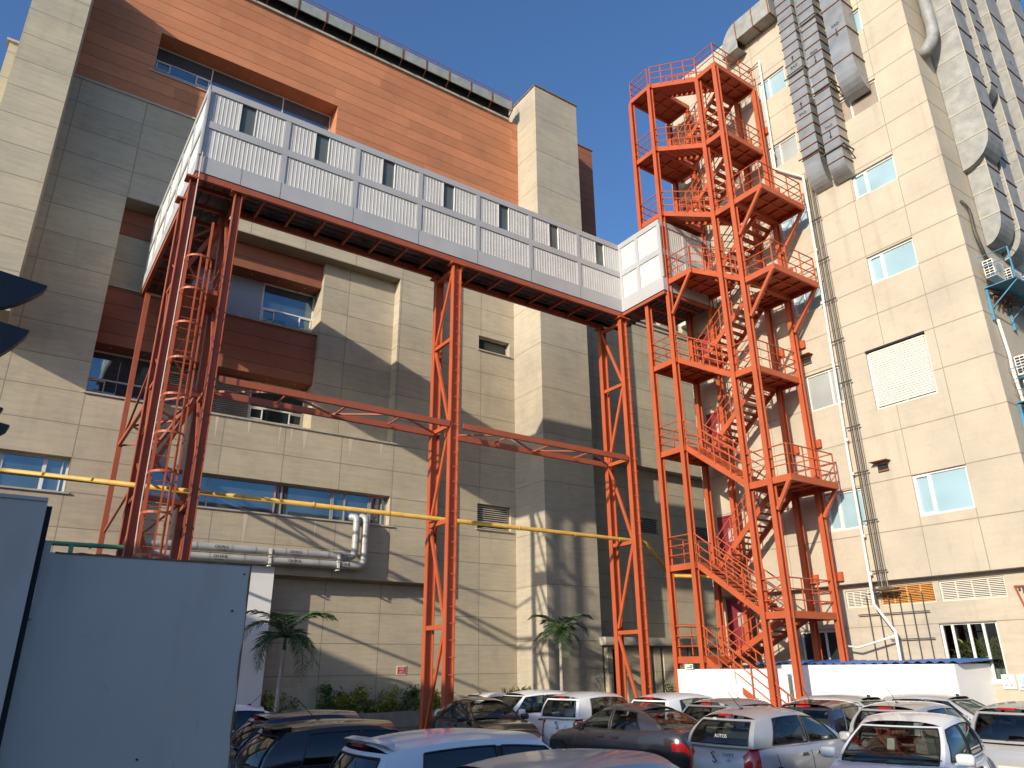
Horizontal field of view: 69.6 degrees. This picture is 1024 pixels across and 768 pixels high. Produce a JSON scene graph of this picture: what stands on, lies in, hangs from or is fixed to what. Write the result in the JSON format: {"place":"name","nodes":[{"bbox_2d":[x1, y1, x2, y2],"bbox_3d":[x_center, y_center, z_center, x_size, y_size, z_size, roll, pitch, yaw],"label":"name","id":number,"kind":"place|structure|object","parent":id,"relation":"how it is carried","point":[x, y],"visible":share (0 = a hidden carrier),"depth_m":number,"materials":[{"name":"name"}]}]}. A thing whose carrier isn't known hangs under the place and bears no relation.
{"place":"outdoors","nodes":[
{"label":"outdoors","id":0,"kind":"place"},
{"bbox_2d":[0,422,9,435],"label":"dark blade","id":1,"kind":"object","parent":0,"point":[4,428],"visible":1,"depth_m":5.10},
{"bbox_2d":[0,321,29,356],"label":"dark blade","id":2,"kind":"object","parent":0,"point":[12,337],"visible":1,"depth_m":5.29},
{"bbox_2d":[0,271,47,309],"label":"dark blade","id":3,"kind":"object","parent":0,"point":[15,291],"visible":1,"depth_m":5.41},
{"bbox_2d":[0,506,251,767],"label":"steel gate","id":4,"kind":"structure","parent":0,"point":[125,662],"depth_m":6.37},
{"bbox_2d":[398,726,418,730],"bbox_3d":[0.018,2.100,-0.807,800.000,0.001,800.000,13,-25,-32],"label":"ground","id":5,"kind":"structure","parent":0,"point":[408,728],"depth_m":29.46,"materials":[{"name":"asphalt"}]},
{"bbox_2d":[0,493,48,716],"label":"gate panel","id":6,"kind":"structure","parent":5,"relation":"on","point":[21,520],"depth_m":5.90,"materials":[{"name":"paint"}]},
{"bbox_2d":[95,173,247,559],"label":"support tower","id":7,"kind":"structure","parent":5,"relation":"on","point":[203,392],"depth_m":21.87,"materials":[{"name":"red metal"}]},
{"bbox_2d":[45,540,123,552],"bbox_3d":[-12.133,4.017,18.267,4.901,0.397,0.200,13,-25,-32],"label":"green pipe","id":8,"kind":"object","parent":7,"relation":"attached to","point":[71,545],"visible":0.61,"depth_m":18.96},
{"bbox_2d":[133,152,203,553],"bbox_3d":[-9.542,0.848,19.840,0.108,17.300,0.048,7,-22,-19],"label":"downpipe","id":9,"kind":"object","parent":7,"relation":"attached to","point":[166,359],"visible":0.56,"depth_m":20.36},
{"bbox_2d":[132,217,214,557],"bbox_3d":[-9.102,1.399,19.613,0.730,13.800,0.585,13,-25,-32],"label":"caged ladder","id":10,"kind":"object","parent":7,"relation":"attached to","point":[156,434],"visible":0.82,"depth_m":19.95,"materials":[{"name":"orange metal"}]},
{"bbox_2d":[140,84,717,330],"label":"covered bridge","id":11,"kind":"structure","parent":7,"relation":"on","point":[289,174],"depth_m":27.39,"materials":[{"name":"white metal"}]},
{"bbox_2d":[238,104,257,136],"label":"window","id":12,"kind":"structure","parent":11,"relation":"in","point":[248,116],"depth_m":24.36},
{"bbox_2d":[313,132,330,163],"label":"window","id":13,"kind":"structure","parent":11,"relation":"in","point":[321,148],"depth_m":25.70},
{"bbox_2d":[381,159,395,188],"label":"window","id":14,"kind":"structure","parent":11,"relation":"in","point":[388,169],"depth_m":27.05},
{"bbox_2d":[442,182,454,210],"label":"window","id":15,"kind":"structure","parent":11,"relation":"in","point":[448,202],"depth_m":28.39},
{"bbox_2d":[498,204,508,230],"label":"window","id":16,"kind":"structure","parent":11,"relation":"in","point":[503,212],"depth_m":29.73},
{"bbox_2d":[548,223,558,249],"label":"window","id":17,"kind":"structure","parent":11,"relation":"in","point":[553,231],"depth_m":31.09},
{"bbox_2d":[594,241,604,266],"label":"window","id":18,"kind":"structure","parent":11,"relation":"in","point":[599,249],"depth_m":32.43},
{"bbox_2d":[233,691,270,731],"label":"parked car","id":19,"kind":"object","parent":5,"relation":"on","point":[243,713],"visible":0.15,"depth_m":17.13,"materials":[{"name":"white paint"}]},
{"bbox_2d":[236,566,274,705],"bbox_3d":[-12.084,9.571,26.846,6.250,6.080,0.070,13,-25,-32],"label":"white boarding","id":20,"kind":"object","parent":5,"relation":"on","point":[250,684],"visible":0.14,"depth_m":28.34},
{"bbox_2d":[0,0,517,712],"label":"hospital block","id":21,"kind":"structure","parent":5,"relation":"on","point":[100,102],"depth_m":32.67,"materials":[{"name":"tile"}]},
{"bbox_2d":[0,450,69,491],"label":"window","id":22,"kind":"structure","parent":21,"relation":"in","point":[12,460],"depth_m":26.28,"materials":[{"name":"blue glass"}]},
{"bbox_2d":[86,350,150,399],"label":"window","id":23,"kind":"structure","parent":21,"relation":"in","point":[109,374],"depth_m":30.14,"materials":[{"name":"blue glass"}]},
{"bbox_2d":[154,47,330,130],"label":"window","id":24,"kind":"structure","parent":21,"relation":"in","point":[170,63],"depth_m":36.30,"materials":[{"name":"blue glass"}]},
{"bbox_2d":[144,513,360,561],"bbox_3d":[-10.184,5.797,29.449,8.663,2.142,0.540,13,-25,-32],"label":"chilled water pipe","id":25,"kind":"object","parent":21,"relation":"attached to","point":[245,549],"visible":0.98,"depth_m":29.52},
{"bbox_2d":[150,513,369,571],"bbox_3d":[-9.761,6.045,29.663,8.483,2.546,0.540,13,-25,-32],"label":"chilled water pipe","id":26,"kind":"object","parent":21,"relation":"attached to","point":[252,559],"visible":0.96,"depth_m":29.64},
{"bbox_2d":[149,468,386,524],"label":"window","id":27,"kind":"structure","parent":21,"relation":"in","point":[208,482],"depth_m":30.96,"materials":[{"name":"blue glass"}]},
{"bbox_2d":[247,381,304,426],"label":"window","id":28,"kind":"structure","parent":21,"relation":"in","point":[256,412],"depth_m":33.57,"materials":[{"name":"black glass"}]},
{"bbox_2d":[259,283,314,331],"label":"window","id":29,"kind":"structure","parent":21,"relation":"in","point":[281,304],"depth_m":35.43,"materials":[{"name":"blue glass"}]},
{"bbox_2d":[396,666,405,674],"bbox_3d":[-4.785,12.402,31.937,0.460,0.370,0.029,13,-25,-32],"label":"wall sign","id":30,"kind":"object","parent":21,"relation":"attached to","point":[401,670],"visible":1,"depth_m":31.93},
{"bbox_2d":[477,338,510,357],"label":"window","id":31,"kind":"structure","parent":21,"relation":"in","point":[485,345],"depth_m":40.68,"materials":[{"name":"black glass"}]},
{"bbox_2d":[475,504,513,532],"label":"louvre window","id":32,"kind":"structure","parent":21,"relation":"in","point":[491,514],"depth_m":37.26,"materials":[{"name":"metal"}]},
{"bbox_2d":[243,609,337,711],"bbox_3d":[-8.013,10.166,25.907,2.762,4.232,3.364,-10,-23,22],"label":"palm tree","id":33,"kind":"object","parent":5,"relation":"on","point":[289,630],"visible":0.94,"depth_m":26.30,"materials":[{"name":"green plant"}]},
{"bbox_2d":[281,698,302,710],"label":"bush","id":34,"kind":"object","parent":5,"relation":"on","point":[293,705],"visible":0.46,"depth_m":28.12,"materials":[{"name":"green plant"}]},
{"bbox_2d":[229,695,364,767],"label":"parked car","id":35,"kind":"object","parent":5,"relation":"on","point":[244,731],"visible":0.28,"depth_m":13.45,"materials":[{"name":"blue paint"}]},
{"bbox_2d":[233,701,403,767],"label":"parked car","id":36,"kind":"object","parent":5,"relation":"on","point":[316,743],"visible":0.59,"depth_m":10.57,"materials":[{"name":"black paint"}]},
{"bbox_2d":[357,710,435,726],"bbox_3d":[-6.471,13.569,29.695,8.300,0.570,0.890,13,-25,-32],"label":"planter","id":37,"kind":"object","parent":5,"relation":"on","point":[403,718],"visible":0.17,"depth_m":30.37,"materials":[{"name":"concrete"}]},
{"bbox_2d":[261,690,291,711],"bbox_3d":[-9.062,12.278,28.185,1.497,1.111,1.487,13,-25,-32],"label":"shrub","id":38,"kind":"object","parent":37,"relation":"in","point":[266,705],"visible":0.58,"depth_m":28.18,"materials":[{"name":"green plant"}]},
{"bbox_2d":[316,682,342,709],"bbox_3d":[-7.342,12.664,29.555,0.778,1.378,1.271,-11,-23,26],"label":"shrub","id":39,"kind":"object","parent":37,"relation":"in","point":[327,691],"visible":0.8,"depth_m":29.34,"materials":[{"name":"green plant"}]},
{"bbox_2d":[331,690,357,709],"bbox_3d":[-6.761,12.868,29.692,1.410,1.032,0.875,13,-25,-32],"label":"shrub","id":40,"kind":"object","parent":37,"relation":"in","point":[342,700],"visible":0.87,"depth_m":29.56,"materials":[{"name":"green plant"}]},
{"bbox_2d":[345,684,372,712],"bbox_3d":[-6.290,12.827,30.046,1.181,1.378,0.848,13,-25,-32],"label":"shrub","id":41,"kind":"object","parent":37,"relation":"in","point":[361,697],"visible":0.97,"depth_m":29.98,"materials":[{"name":"green plant"}]},
{"bbox_2d":[363,698,388,712],"bbox_3d":[-5.642,13.321,30.378,1.127,0.674,0.823,3,-21,-8],"label":"shrub","id":42,"kind":"object","parent":37,"relation":"in","point":[376,707],"visible":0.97,"depth_m":30.34,"materials":[{"name":"green plant"}]},
{"bbox_2d":[377,684,403,711],"bbox_3d":[-5.097,13.215,30.832,1.132,1.262,0.749,13,-25,-32],"label":"shrub","id":43,"kind":"object","parent":37,"relation":"in","point":[390,706],"visible":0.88,"depth_m":30.79,"materials":[{"name":"green plant"}]},
{"bbox_2d":[398,684,419,712],"bbox_3d":[-4.271,13.396,31.352,1.233,1.223,1.122,1,-21,-4],"label":"shrub","id":44,"kind":"object","parent":37,"relation":"in","point":[414,692],"visible":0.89,"depth_m":31.27,"materials":[{"name":"green plant"}]},
{"bbox_2d":[432,688,440,709],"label":"shrub","id":45,"kind":"object","parent":37,"relation":"on","point":[436,700],"visible":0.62,"depth_m":31.77,"materials":[{"name":"green plant"}]},
{"bbox_2d":[329,728,552,767],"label":"parked car","id":46,"kind":"object","parent":5,"relation":"on","point":[441,748],"visible":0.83,"depth_m":7.82,"materials":[{"name":"white paint"}]},
{"bbox_2d":[419,260,465,729],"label":"support column","id":47,"kind":"structure","parent":5,"relation":"on","point":[447,602],"depth_m":24.84,"materials":[{"name":"orange metal"}]},
{"bbox_2d":[213,376,451,436],"bbox_3d":[-5.628,0.821,23.761,7.700,0.200,1.420,13,-25,-32],"label":"flat truss","id":48,"kind":"object","parent":47,"relation":"attached to","point":[319,411],"visible":0.9,"depth_m":23.50,"materials":[{"name":"red metal"}]},
{"bbox_2d":[0,467,710,578],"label":"gas pipe","id":49,"kind":"object","parent":47,"relation":"on","point":[18,472],"visible":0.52,"depth_m":22.35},
{"bbox_2d":[434,684,505,713],"bbox_3d":[-0.457,11.015,24.763,4.512,1.804,2.110,13,-25,-32],"label":"parked car","id":50,"kind":"object","parent":5,"relation":"on","point":[497,695],"visible":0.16,"depth_m":24.35,"materials":[{"name":"white paint"}]},
{"bbox_2d":[429,697,542,741],"bbox_3d":[-0.808,9.364,20.067,2.110,1.525,4.526,10,-23,-26],"label":"parked car","id":51,"kind":"object","parent":5,"relation":"on","point":[485,713],"visible":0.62,"depth_m":19.65,"materials":[{"name":"brown paint"}]},
{"bbox_2d":[501,684,535,692],"bbox_3d":[0.178,13.172,30.333,2.288,1.666,2.084,13,-25,-32],"label":"bush","id":52,"kind":"object","parent":5,"relation":"on","point":[511,690],"visible":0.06,"depth_m":30.57,"materials":[{"name":"green plant"}]},
{"bbox_2d":[499,690,567,734],"bbox_3d":[0.435,10.171,22.365,3.612,1.645,1.970,13,-25,-32],"label":"parked car","id":53,"kind":"object","parent":5,"relation":"on","point":[531,703],"visible":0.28,"depth_m":21.93,"materials":[{"name":"white paint"}]},
{"bbox_2d":[509,84,603,691],"bbox_3d":[1.321,-0.607,41.852,3.350,35.630,5.610,13,-25,-32],"label":"stair shaft","id":54,"kind":"object","parent":5,"relation":"on","point":[557,575],"visible":0.61,"depth_m":37.87,"materials":[{"name":"concrete"}]},
{"bbox_2d":[527,614,593,690],"bbox_3d":[2.135,12.092,31.441,3.357,4.442,2.174,13,-25,-32],"label":"palm tree","id":55,"kind":"object","parent":5,"relation":"on","point":[560,628],"visible":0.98,"depth_m":31.69,"materials":[{"name":"green plant"}]},
{"bbox_2d":[456,748,679,767],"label":"parked car","id":56,"kind":"object","parent":5,"relation":"on","point":[584,758],"visible":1,"depth_m":6.46,"materials":[{"name":"silver metal"}]},
{"bbox_2d":[541,691,628,744],"bbox_3d":[2.430,9.581,20.872,1.970,1.645,3.632,-19,-28,40],"label":"parked car","id":57,"kind":"object","parent":5,"relation":"on","point":[562,711],"visible":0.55,"depth_m":19.90,"materials":[{"name":"white paint"}]},
{"bbox_2d":[593,315,652,700],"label":"support column","id":58,"kind":"structure","parent":5,"relation":"on","point":[618,603],"depth_m":29.39,"materials":[{"name":"orange metal"}]},
{"bbox_2d":[443,423,627,467],"bbox_3d":[1.089,2.419,28.071,7.680,0.200,1.420,13,-25,-32],"label":"flat truss","id":59,"kind":"object","parent":58,"relation":"attached to","point":[484,431],"visible":0.96,"depth_m":27.90,"materials":[{"name":"red metal"}]},
{"bbox_2d":[548,703,698,767],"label":"parked car","id":60,"kind":"object","parent":5,"relation":"on","point":[663,731],"visible":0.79,"depth_m":15.85,"materials":[{"name":"grey paint"}]},
{"bbox_2d":[599,637,720,702],"bbox_3d":[7.039,14.982,37.859,8.400,3.570,3.150,13,-25,-32],"label":"annex","id":61,"kind":"object","parent":5,"relation":"on","point":[661,660],"visible":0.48,"depth_m":36.37,"materials":[{"name":"paint"}]},
{"bbox_2d":[612,649,616,693],"bbox_3d":[7.601,15.008,37.351,8.000,3.150,0.150,13,-25,-32],"label":"slot window","id":62,"kind":"structure","parent":61,"relation":"in","point":[613,650],"depth_m":35.74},
{"bbox_2d":[631,692,711,711],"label":"parked car","id":63,"kind":"object","parent":5,"relation":"on","point":[680,701],"visible":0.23,"depth_m":18.82,"materials":[{"name":"white paint"}]},
{"bbox_2d":[682,685,774,720],"bbox_3d":[5.571,8.232,17.724,3.712,1.854,2.030,18,-28,-39],"label":"parked car","id":64,"kind":"object","parent":5,"relation":"on","point":[699,710],"visible":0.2,"depth_m":17.06,"materials":[{"name":"grey metal"}]},
{"bbox_2d":[628,43,848,707],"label":"stair tower","id":65,"kind":"structure","parent":5,"relation":"on","point":[779,283],"depth_m":27.94,"materials":[{"name":"orange metal"}]},
{"bbox_2d":[688,692,851,767],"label":"parked car","id":66,"kind":"object","parent":5,"relation":"on","point":[753,737],"visible":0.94,"depth_m":12.78,"materials":[{"name":"silver metal"}]},
{"bbox_2d":[779,687,861,733],"bbox_3d":[7.221,7.799,16.634,2.030,1.854,3.712,-18,-27,38],"label":"parked car","id":67,"kind":"object","parent":5,"relation":"on","point":[837,716],"visible":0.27,"depth_m":15.67,"materials":[{"name":"blue paint"}]},
{"bbox_2d":[677,664,996,705],"bbox_3d":[9.283,9.678,22.248,9.406,2.240,2.014,-13,-24,29],"label":"white hoarding","id":68,"kind":"object","parent":5,"relation":"on","point":[973,681],"visible":0.33,"depth_m":21.76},
{"bbox_2d":[754,658,995,664],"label":"corrugated roof","id":69,"kind":"structure","parent":68,"relation":"on","point":[874,662],"depth_m":22.10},
{"bbox_2d":[798,683,884,706],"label":"parked car","id":70,"kind":"object","parent":5,"relation":"on","point":[862,700],"visible":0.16,"depth_m":18.75,"materials":[{"name":"silver metal"}]},
{"bbox_2d":[666,0,1023,702],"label":"cream building","id":71,"kind":"structure","parent":5,"relation":"on","point":[932,388],"depth_m":25.09,"materials":[{"name":"tile"}]},
{"bbox_2d":[697,332,720,365],"bbox_3d":[8.503,-1.254,31.713,0.110,2.030,1.040,13,-25,-32],"label":"door","id":72,"kind":"structure","parent":71,"relation":"in","point":[702,337],"depth_m":32.04,"materials":[{"name":"red paint"}]},
{"bbox_2d":[706,409,730,452],"bbox_3d":[8.532,2.116,30.418,0.110,2.030,1.040,13,-25,-32],"label":"door","id":73,"kind":"structure","parent":71,"relation":"in","point":[708,416],"depth_m":30.71,"materials":[{"name":"red paint"}]},
{"bbox_2d":[717,515,743,565],"bbox_3d":[8.567,6.158,28.865,0.110,2.030,1.040,13,-25,-32],"label":"door","id":74,"kind":"structure","parent":71,"relation":"in","point":[721,521],"depth_m":29.11,"materials":[{"name":"red paint"}]},
{"bbox_2d":[726,598,754,654],"bbox_3d":[8.592,9.107,27.732,0.110,2.030,1.040,13,-25,-32],"label":"door","id":75,"kind":"structure","parent":71,"relation":"in","point":[734,608],"depth_m":27.93,"materials":[{"name":"red paint"}]},
{"bbox_2d":[722,0,776,65],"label":"roof duct","id":76,"kind":"object","parent":71,"relation":"on","point":[753,22],"visible":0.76,"depth_m":33.06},
{"bbox_2d":[759,67,786,103],"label":"window","id":77,"kind":"structure","parent":71,"relation":"in","point":[775,82],"depth_m":31.92,"materials":[{"name":"blue glass"}]},
{"bbox_2d":[769,133,798,168],"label":"window","id":78,"kind":"structure","parent":71,"relation":"in","point":[787,149],"depth_m":30.66,"materials":[{"name":"grey glass"}]},
{"bbox_2d":[781,205,812,239],"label":"window","id":79,"kind":"structure","parent":71,"relation":"in","point":[786,226],"depth_m":29.39,"materials":[{"name":"grey glass"}]},
{"bbox_2d":[773,0,832,193],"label":"air duct","id":80,"kind":"object","parent":71,"relation":"attached to","point":[816,167],"visible":0.97,"depth_m":29.52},
{"bbox_2d":[793,0,816,107],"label":"round duct","id":81,"kind":"object","parent":71,"relation":"attached to","point":[804,52],"visible":0.41,"depth_m":30.12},
{"bbox_2d":[793,282,826,316],"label":"window","id":82,"kind":"structure","parent":71,"relation":"in","point":[799,303],"depth_m":28.26,"materials":[{"name":"grey glass"}]},
{"bbox_2d":[801,630,839,664],"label":"window","id":83,"kind":"structure","parent":71,"relation":"in","point":[828,639],"depth_m":25.36,"materials":[{"name":"black glass"}]},
{"bbox_2d":[748,60,901,659],"bbox_3d":[11.238,-1.719,27.425,0.178,27.200,2.176,12,-24,-30],"label":"drain pipe","id":84,"kind":"object","parent":71,"relation":"attached to","point":[863,536],"visible":0.93,"depth_m":26.05,"materials":[{"name":"white plastic"}]},
{"bbox_2d":[796,0,854,183],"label":"air duct","id":85,"kind":"object","parent":71,"relation":"attached to","point":[840,161],"visible":0.98,"depth_m":28.74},
{"bbox_2d":[806,366,844,411],"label":"window","id":86,"kind":"structure","parent":71,"relation":"in","point":[821,387],"depth_m":26.95,"materials":[{"name":"grey glass"}]},
{"bbox_2d":[820,142,855,158],"bbox_3d":[12.338,-8.571,27.891,0.678,0.433,1.000,13,-25,-32],"label":"duct bracket","id":87,"kind":"object","parent":71,"relation":"attached to","point":[845,144],"visible":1,"depth_m":27.60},
{"bbox_2d":[826,9,862,50],"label":"window","id":88,"kind":"structure","parent":71,"relation":"in","point":[856,14],"depth_m":28.93,"materials":[{"name":"blue glass"}]},
{"bbox_2d":[819,0,870,101],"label":"air duct","id":89,"kind":"object","parent":71,"relation":"attached to","point":[848,60],"visible":1,"depth_m":28.20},
{"bbox_2d":[825,488,866,531],"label":"window","id":90,"kind":"structure","parent":71,"relation":"in","point":[842,515],"depth_m":25.32,"materials":[{"name":"blue glass"}]},
{"bbox_2d":[840,79,879,121],"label":"window","id":91,"kind":"structure","parent":71,"relation":"in","point":[850,109],"depth_m":28.07,"materials":[{"name":"brown glass"}]},
{"bbox_2d":[805,175,916,595],"bbox_3d":[11.857,-0.791,26.353,0.330,16.013,1.858,13,-25,-32],"label":"pipe bundle","id":92,"kind":"object","parent":71,"relation":"attached to","point":[880,589],"visible":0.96,"depth_m":25.60,"materials":[{"name":"grey metal"}]},
{"bbox_2d":[852,155,897,198],"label":"window","id":93,"kind":"structure","parent":71,"relation":"in","point":[884,172],"depth_m":26.92,"materials":[{"name":"blue glass"}]},
{"bbox_2d":[868,238,917,283],"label":"window","id":94,"kind":"structure","parent":71,"relation":"in","point":[897,259],"depth_m":25.68,"materials":[{"name":"blue glass"}]},
{"bbox_2d":[865,331,937,409],"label":"window shutter","id":95,"kind":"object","parent":71,"relation":"in","point":[901,372],"depth_m":24.58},
{"bbox_2d":[917,0,938,59],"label":"round duct","id":96,"kind":"object","parent":71,"relation":"attached to","point":[929,19],"visible":0.99,"depth_m":26.94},
{"bbox_2d":[913,465,974,515],"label":"window","id":97,"kind":"structure","parent":71,"relation":"in","point":[949,489],"depth_m":22.78,"materials":[{"name":"blue glass"}]},
{"bbox_2d":[917,0,1002,173],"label":"air duct","id":98,"kind":"object","parent":71,"relation":"attached to","point":[973,123],"visible":0.9,"depth_m":26.19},
{"bbox_2d":[940,620,1007,683],"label":"window","id":99,"kind":"structure","parent":71,"relation":"in","point":[980,639],"depth_m":21.50,"materials":[{"name":"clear glass"}]},
{"bbox_2d":[960,200,988,259],"bbox_3d":[15.149,-5.058,24.159,0.658,2.150,0.107,8,-23,-22],"label":"cable run","id":100,"kind":"object","parent":71,"relation":"attached to","point":[973,226],"visible":0.97,"depth_m":24.11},
{"bbox_2d":[960,0,997,104],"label":"air duct","id":101,"kind":"object","parent":71,"relation":"attached to","point":[981,54],"visible":0.48,"depth_m":28.98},
{"bbox_2d":[967,157,1013,253],"bbox_3d":[16.407,-6.433,25.311,1.000,3.900,0.680,13,-25,-32],"label":"air duct","id":102,"kind":"object","parent":71,"relation":"attached to","point":[996,219],"visible":0.89,"depth_m":24.88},
{"bbox_2d":[965,16,1023,267],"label":"air duct","id":103,"kind":"object","parent":71,"relation":"attached to","point":[1010,187],"visible":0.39,"depth_m":25.40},
{"bbox_2d":[970,0,1023,209],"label":"air duct","id":104,"kind":"object","parent":71,"relation":"attached to","point":[1009,137],"visible":0.51,"depth_m":28.33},
{"bbox_2d":[975,0,1023,155],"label":"air duct","id":105,"kind":"object","parent":71,"relation":"attached to","point":[1002,53],"visible":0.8,"depth_m":30.68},
{"bbox_2d":[976,246,1023,330],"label":"service platform","id":106,"kind":"structure","parent":71,"relation":"attached to","point":[1010,290],"depth_m":23.25,"materials":[{"name":"blue paint"}]},
{"bbox_2d":[982,258,1005,282],"bbox_3d":[15.375,-3.589,23.489,0.756,0.600,0.308,13,-25,-32],"label":"air conditioner","id":107,"kind":"object","parent":106,"relation":"on","point":[999,276],"visible":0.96,"depth_m":23.31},
{"bbox_2d":[1004,267,1022,279],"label":"air conditioner","id":108,"kind":"object","parent":106,"relation":"on","point":[1008,272],"visible":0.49,"depth_m":23.47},
{"bbox_2d":[1001,674,1017,688],"bbox_3d":[13.838,8.291,20.523,0.049,0.380,0.340,13,-25,-32],"label":"wall poster","id":109,"kind":"object","parent":71,"relation":"attached to","point":[1008,681],"depth_m":20.51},
{"bbox_2d":[996,0,1023,85],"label":"air duct","id":110,"kind":"object","parent":71,"relation":"attached to","point":[1011,14],"visible":0.62,"depth_m":32.85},
{"bbox_2d":[996,319,1023,407],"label":"condensate pipe","id":111,"kind":"object","parent":71,"relation":"attached to","point":[1013,372],"visible":1,"depth_m":22.51,"materials":[{"name":"white plastic"}]},
{"bbox_2d":[1008,365,1023,426],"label":"service platform","id":112,"kind":"structure","parent":71,"relation":"attached to","point":[1020,404],"depth_m":21.93,"materials":[{"name":"blue paint"}]},
{"bbox_2d":[1013,354,1023,377],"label":"air conditioner","id":113,"kind":"object","parent":112,"relation":"on","point":[1019,360],"visible":1,"depth_m":22.27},
{"bbox_2d":[1016,675,1023,689],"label":"wall poster","id":114,"kind":"object","parent":71,"relation":"attached to","point":[1020,678],"depth_m":20.27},
{"bbox_2d":[858,591,935,663],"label":"rising pipes","id":115,"kind":"object","parent":5,"relation":"on","point":[906,638],"visible":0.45,"depth_m":23.08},
{"bbox_2d":[820,712,990,767],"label":"parked car","id":116,"kind":"object","parent":5,"relation":"on","point":[908,740],"visible":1,"depth_m":10.68,"materials":[{"name":"white paint"}]},
{"bbox_2d":[849,688,970,731],"bbox_3d":[8.609,7.347,15.489,3.712,1.854,2.030,17,-27,-37],"label":"parked car","id":117,"kind":"object","parent":5,"relation":"on","point":[862,713],"visible":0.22,"depth_m":14.97,"materials":[{"name":"silver metal"}]},
{"bbox_2d":[882,682,985,721],"bbox_3d":[11.174,8.588,18.775,2.030,1.854,3.712,13,-25,-32],"label":"parked car","id":118,"kind":"object","parent":5,"relation":"on","point":[966,707],"visible":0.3,"depth_m":18.64,"materials":[{"name":"silver metal"}]},
{"bbox_2d":[971,701,1023,767],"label":"parked car","id":119,"kind":"object","parent":5,"relation":"on","point":[998,728],"visible":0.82,"depth_m":12.81,"materials":[{"name":"silver metal"}]},
{"bbox_2d":[0,0,1023,244],"label":"sky","id":120,"kind":"structure","parent":0,"point":[586,53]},
{"bbox_2d":[587,319,717,638],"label":"wing","id":121,"kind":"structure","parent":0,"point":[657,602],"depth_m":43.95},
{"bbox_2d":[578,144,595,235],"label":"shaft","id":122,"kind":"object","parent":121,"relation":"on","point":[588,222],"visible":0.11,"depth_m":49.79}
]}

